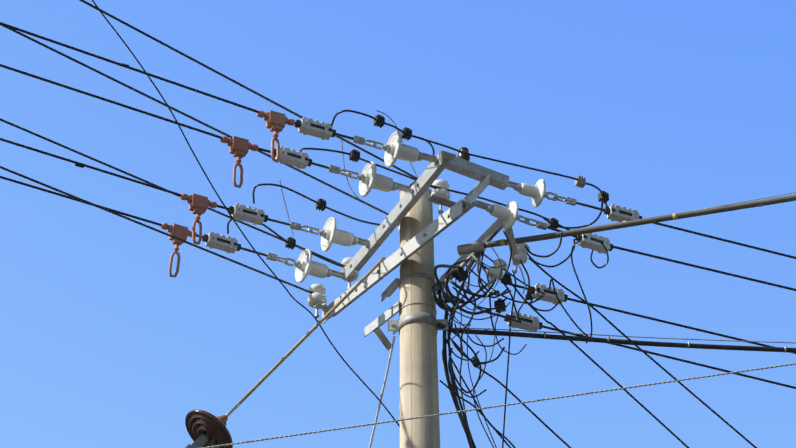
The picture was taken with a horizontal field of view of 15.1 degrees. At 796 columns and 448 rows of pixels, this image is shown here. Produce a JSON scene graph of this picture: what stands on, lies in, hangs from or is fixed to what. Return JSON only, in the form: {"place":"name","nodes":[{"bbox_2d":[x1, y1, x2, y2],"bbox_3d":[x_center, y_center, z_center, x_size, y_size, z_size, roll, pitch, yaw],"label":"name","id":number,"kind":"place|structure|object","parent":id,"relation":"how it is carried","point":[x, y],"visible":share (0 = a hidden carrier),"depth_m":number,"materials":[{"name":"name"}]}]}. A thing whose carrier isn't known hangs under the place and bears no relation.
{"place":"outdoors","nodes":[
{"label":"outdoors","id":0,"kind":"place"},
{"bbox_2d":[0,0,795,388],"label":"conductors","id":1,"kind":"object","parent":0,"point":[148,184],"visible":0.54,"depth_m":16.45,"materials":[{"name":"black metal"}]},
{"bbox_2d":[75,63,128,167],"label":"tape wraps","id":2,"kind":"object","parent":1,"relation":"attached to","point":[122,65],"visible":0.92,"depth_m":15.63,"materials":[{"name":"black plastic"}]},
{"bbox_2d":[161,223,196,276],"bbox_3d":[-1.242,0.151,16.805,0.210,0.311,0.093,17,-38,-22],"label":"grounding hook","id":3,"kind":"object","parent":1,"relation":"attached to","point":[180,231],"visible":0.9,"depth_m":16.82,"materials":[{"name":"metal"}]},
{"bbox_2d":[180,193,216,244],"bbox_3d":[-1.109,-0.018,16.556,0.210,0.311,0.056,15,-38,-21],"label":"grounding hook","id":4,"kind":"object","parent":1,"relation":"attached to","point":[199,205],"visible":1,"depth_m":16.59,"materials":[{"name":"metal"}]},
{"bbox_2d":[202,231,240,253],"bbox_3d":[-1.000,0.105,16.969,0.229,0.075,0.062,16,-38,-22],"label":"clamp cover","id":5,"kind":"object","parent":1,"relation":"attached to","point":[212,240],"visible":1,"depth_m":16.95,"materials":[{"name":"grey plastic"}]},
{"bbox_2d":[220,136,257,187],"bbox_3d":[-0.859,-0.324,16.119,0.210,0.311,0.056,15,-38,-20],"label":"grounding hook","id":6,"kind":"object","parent":1,"relation":"attached to","point":[239,148],"visible":1,"depth_m":16.15,"materials":[{"name":"metal"}]},
{"bbox_2d":[228,203,267,224],"bbox_3d":[-0.838,-0.055,16.740,0.229,0.075,0.062,14,-37,-19],"label":"clamp cover","id":7,"kind":"object","parent":1,"relation":"attached to","point":[254,216],"visible":0.98,"depth_m":16.72,"materials":[{"name":"grey plastic"}]},
{"bbox_2d":[257,110,294,162],"bbox_3d":[-0.653,-0.456,15.931,0.210,0.312,0.058,14,-37,-20],"label":"grounding hook","id":8,"kind":"object","parent":1,"relation":"attached to","point":[276,122],"visible":1,"depth_m":15.96,"materials":[{"name":"metal"}]},
{"bbox_2d":[274,146,311,168],"bbox_3d":[-0.577,-0.362,16.302,0.229,0.075,0.062,16,-38,-21],"label":"clamp cover","id":9,"kind":"object","parent":1,"relation":"attached to","point":[298,159],"visible":0.81,"depth_m":16.28,"materials":[{"name":"grey plastic"}]},
{"bbox_2d":[266,249,348,282],"bbox_3d":[-0.525,0.250,17.174,0.501,0.204,0.195,29,-44,-35],"label":"strain insulator","id":10,"kind":"object","parent":1,"relation":"attached to","point":[305,265],"visible":1,"depth_m":17.15,"materials":[{"name":"white ceramic"}]},
{"bbox_2d":[295,117,335,139],"bbox_3d":[-0.444,-0.513,16.086,0.229,0.075,0.062,14,-38,-20],"label":"clamp cover","id":11,"kind":"object","parent":1,"relation":"attached to","point":[315,128],"visible":1,"depth_m":16.06,"materials":[{"name":"grey plastic"}]},
{"bbox_2d":[307,283,334,317],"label":"pin insulator","id":12,"kind":"object","parent":1,"relation":"attached to","point":[316,300],"visible":0.98,"depth_m":16.99,"materials":[{"name":"white ceramic"}]},
{"bbox_2d":[290,217,373,251],"bbox_3d":[-0.373,0.068,16.914,0.501,0.204,0.195,26,-43,-32],"label":"strain insulator","id":13,"kind":"object","parent":1,"relation":"attached to","point":[330,233],"visible":1,"depth_m":16.89,"materials":[{"name":"white ceramic"}]},
{"bbox_2d":[340,257,358,289],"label":"pin insulator","id":14,"kind":"object","parent":1,"relation":"attached to","point":[354,275],"visible":0.52,"depth_m":17.30,"materials":[{"name":"white ceramic"}]},
{"bbox_2d":[328,161,413,196],"bbox_3d":[-0.149,-0.238,16.478,0.500,0.204,0.195,28,-44,-34],"label":"strain insulator","id":15,"kind":"object","parent":1,"relation":"attached to","point":[369,178],"visible":1,"depth_m":16.45,"materials":[{"name":"white ceramic"}]},
{"bbox_2d":[353,131,438,167],"bbox_3d":[-0.009,-0.396,16.252,0.500,0.204,0.195,27,-43,-33],"label":"strain insulator","id":16,"kind":"object","parent":1,"relation":"attached to","point":[394,148],"visible":1,"depth_m":16.23,"materials":[{"name":"white ceramic"}]},
{"bbox_2d":[470,200,547,229],"bbox_3d":[0.604,-0.049,16.224,0.458,0.163,0.157,29,-44,-35],"label":"strain insulator","id":17,"kind":"object","parent":1,"relation":"attached to","point":[508,215],"visible":0.98,"depth_m":16.18,"materials":[{"name":"white ceramic"}]},
{"bbox_2d":[504,311,542,330],"bbox_3d":[0.712,0.555,17.002,0.229,0.075,0.062,14,-37,-19],"label":"clamp cover","id":18,"kind":"object","parent":1,"relation":"attached to","point":[529,323],"visible":0.75,"depth_m":16.98,"materials":[{"name":"grey plastic"}]},
{"bbox_2d":[502,179,576,206],"bbox_3d":[0.783,-0.169,16.576,0.434,0.163,0.157,26,-42,-32],"label":"strain insulator","id":19,"kind":"object","parent":1,"relation":"attached to","point":[537,193],"visible":1,"depth_m":16.53,"materials":[{"name":"white ceramic"}]},
{"bbox_2d":[529,283,567,304],"bbox_3d":[0.841,0.392,16.768,0.229,0.075,0.062,14,-37,-19],"label":"clamp cover","id":20,"kind":"object","parent":1,"relation":"attached to","point":[549,296],"visible":0.83,"depth_m":16.75,"materials":[{"name":"grey plastic"}]},
{"bbox_2d":[575,233,612,253],"bbox_3d":[1.077,0.100,16.438,0.229,0.075,0.062,17,-39,-23],"label":"clamp cover","id":21,"kind":"object","parent":1,"relation":"attached to","point":[589,241],"visible":0.81,"depth_m":16.41,"materials":[{"name":"grey plastic"}]},
{"bbox_2d":[603,204,641,221],"bbox_3d":[1.258,-0.051,16.746,0.229,0.075,0.062,14,-37,-19],"label":"clamp cover","id":22,"kind":"object","parent":1,"relation":"attached to","point":[614,212],"visible":0.9,"depth_m":16.72,"materials":[{"name":"grey plastic"}]},
{"bbox_2d":[0,0,795,447],"label":"sky","id":23,"kind":"structure","parent":0,"point":[664,107],"materials":[{"name":"blue"}]},
{"bbox_2d":[92,0,756,447],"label":"jumpers and drops","id":24,"kind":"object","parent":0,"point":[452,312],"visible":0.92,"depth_m":16.39,"materials":[{"name":"black rubber"}]},
{"bbox_2d":[285,237,295,249],"bbox_3d":[-0.615,0.108,17.153,0.051,0.060,0.042,17,-39,-23],"label":"jumper connector","id":25,"kind":"object","parent":24,"relation":"attached to","point":[291,243],"visible":0.94,"depth_m":17.14,"materials":[{"name":"black plastic"}]},
{"bbox_2d":[316,198,326,210],"bbox_3d":[-0.433,-0.110,16.842,0.051,0.060,0.042,17,-39,-23],"label":"jumper connector","id":26,"kind":"object","parent":24,"relation":"attached to","point":[321,205],"visible":0.96,"depth_m":16.82,"materials":[{"name":"black plastic"}]},
{"bbox_2d":[349,149,359,162],"bbox_3d":[-0.238,-0.377,16.426,0.051,0.060,0.042,17,-39,-23],"label":"jumper connector","id":27,"kind":"object","parent":24,"relation":"attached to","point":[354,156],"visible":1,"depth_m":16.41,"materials":[{"name":"black plastic"}]},
{"bbox_2d":[374,114,384,127],"bbox_3d":[-0.102,-0.559,16.201,0.051,0.060,0.042,17,-39,-23],"label":"jumper connector","id":28,"kind":"object","parent":24,"relation":"attached to","point":[379,121],"visible":0.96,"depth_m":16.19,"materials":[{"name":"black plastic"}]},
{"bbox_2d":[279,110,494,364],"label":"tie wires","id":29,"kind":"object","parent":24,"relation":"attached to","point":[359,198],"visible":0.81,"depth_m":16.60,"materials":[{"name":"silver metal"}]},
{"bbox_2d":[401,127,411,140],"bbox_3d":[0.047,-0.494,16.294,0.051,0.060,0.042,17,-39,-23],"label":"jumper connector","id":30,"kind":"object","parent":24,"relation":"attached to","point":[406,134],"visible":0.92,"depth_m":16.28,"materials":[{"name":"black plastic"}]},
{"bbox_2d":[442,292,452,302],"bbox_3d":[0.271,0.403,16.383,0.051,0.057,0.038,-11,-37,16],"label":"service fitting","id":31,"kind":"object","parent":24,"relation":"attached to","point":[445,300],"visible":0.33,"depth_m":16.37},
{"bbox_2d":[452,266,466,281],"bbox_3d":[0.337,0.272,16.382,0.077,0.084,0.051,17,-38,-22],"label":"service fitting","id":32,"kind":"object","parent":24,"relation":"attached to","point":[462,273],"visible":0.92,"depth_m":16.36,"materials":[{"name":"black plastic"}]},
{"bbox_2d":[471,357,480,367],"bbox_3d":[0.427,0.755,16.379,0.050,0.055,0.034,-16,-38,21],"label":"service fitting","id":33,"kind":"object","parent":24,"relation":"attached to","point":[475,361],"visible":0.98,"depth_m":16.37,"materials":[{"name":"black plastic"}]},
{"bbox_2d":[472,255,506,287],"bbox_3d":[0.503,0.249,16.389,0.196,0.224,0.088,-9,-36,12],"label":"spool insulator","id":34,"kind":"object","parent":24,"relation":"attached to","point":[493,273],"visible":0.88,"depth_m":16.35,"materials":[{"name":"white ceramic"}]},
{"bbox_2d":[494,298,505,312],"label":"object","id":35,"kind":"object","parent":24,"relation":"attached to","point":[499,304],"visible":0.96,"depth_m":16.36,"materials":[{"name":"black plastic"}]},
{"bbox_2d":[503,273,511,284],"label":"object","id":36,"kind":"object","parent":24,"relation":"attached to","point":[507,279],"visible":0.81,"depth_m":16.36,"materials":[{"name":"black plastic"}]},
{"bbox_2d":[504,224,529,273],"bbox_3d":[0.652,0.134,16.257,0.108,0.188,0.238,-7,-36,10],"label":"spool insulator","id":37,"kind":"object","parent":24,"relation":"attached to","point":[519,251],"visible":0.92,"depth_m":16.28,"materials":[{"name":"white ceramic"}]},
{"bbox_2d":[519,266,525,293],"bbox_3d":[0.677,0.302,16.230,0.026,0.129,0.095,-7,-36,10],"label":"cyan tail wire","id":38,"kind":"object","parent":24,"relation":"attached to","point":[524,280],"visible":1,"depth_m":16.23,"materials":[{"name":"teal"}]},
{"bbox_2d":[525,293,531,299],"bbox_3d":[0.717,0.398,16.422,0.036,0.040,0.026,13,-37,-17],"label":"drop wire clip","id":39,"kind":"object","parent":24,"relation":"on","point":[529,297],"visible":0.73,"depth_m":16.41,"materials":[{"name":"black plastic"}]},
{"bbox_2d":[548,218,558,228],"bbox_3d":[0.867,-0.002,16.735,0.051,0.060,0.042,17,-39,-23],"label":"jumper connector","id":40,"kind":"object","parent":24,"relation":"attached to","point":[554,223],"visible":0.83,"depth_m":16.72,"materials":[{"name":"black plastic"}]},
{"bbox_2d":[575,175,585,188],"bbox_3d":[1.014,-0.237,16.661,0.051,0.060,0.042,14,-37,-19],"label":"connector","id":41,"kind":"object","parent":24,"relation":"attached to","point":[581,182],"visible":0.94,"depth_m":16.65,"materials":[{"name":"metal"}]},
{"bbox_2d":[598,191,608,203],"bbox_3d":[1.151,-0.153,16.780,0.051,0.060,0.042,17,-39,-23],"label":"jumper connector","id":42,"kind":"object","parent":24,"relation":"attached to","point":[606,198],"visible":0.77,"depth_m":16.77,"materials":[{"name":"black plastic"}]},
{"bbox_2d":[437,192,795,352],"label":"service cables","id":43,"kind":"object","parent":24,"relation":"attached to","point":[473,247],"visible":0.98,"depth_m":16.36,"materials":[{"name":"black rubber"}]},
{"bbox_2d":[202,363,795,447],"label":"cable","id":44,"kind":"object","parent":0,"point":[615,389],"visible":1,"depth_m":15.27,"materials":[{"name":"grey metal"}]},
{"label":"ground","id":45,"kind":"structure","parent":0,"visible":0},
{"bbox_2d":[388,188,447,447],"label":"utility pole","id":46,"kind":"object","parent":45,"relation":"on","point":[416,327],"visible":0.83,"depth_m":16.36,"materials":[{"name":"concrete"}]},
{"bbox_2d":[322,150,508,350],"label":"cross arms","id":47,"kind":"object","parent":46,"relation":"attached to","point":[426,179],"visible":0.81,"depth_m":16.56},
{"bbox_2d":[185,257,385,447],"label":"guy with disc insulator","id":48,"kind":"object","parent":47,"relation":"attached to","point":[205,428],"visible":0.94,"depth_m":15.76,"materials":[{"name":"metal"}]},
{"bbox_2d":[369,336,395,447],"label":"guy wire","id":49,"kind":"object","parent":47,"relation":"attached to","point":[383,387],"visible":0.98,"depth_m":16.63,"materials":[{"name":"grey metal"}]},
{"bbox_2d":[431,179,449,213],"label":"pin insulator","id":50,"kind":"object","parent":47,"relation":"on","point":[442,192],"visible":0.67,"depth_m":16.67,"materials":[{"name":"white ceramic"}]},
{"bbox_2d":[458,147,469,160],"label":"brown insulator","id":51,"kind":"object","parent":47,"relation":"on","point":[464,156],"visible":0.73,"depth_m":16.47,"materials":[{"name":"ceramic"}]}
]}

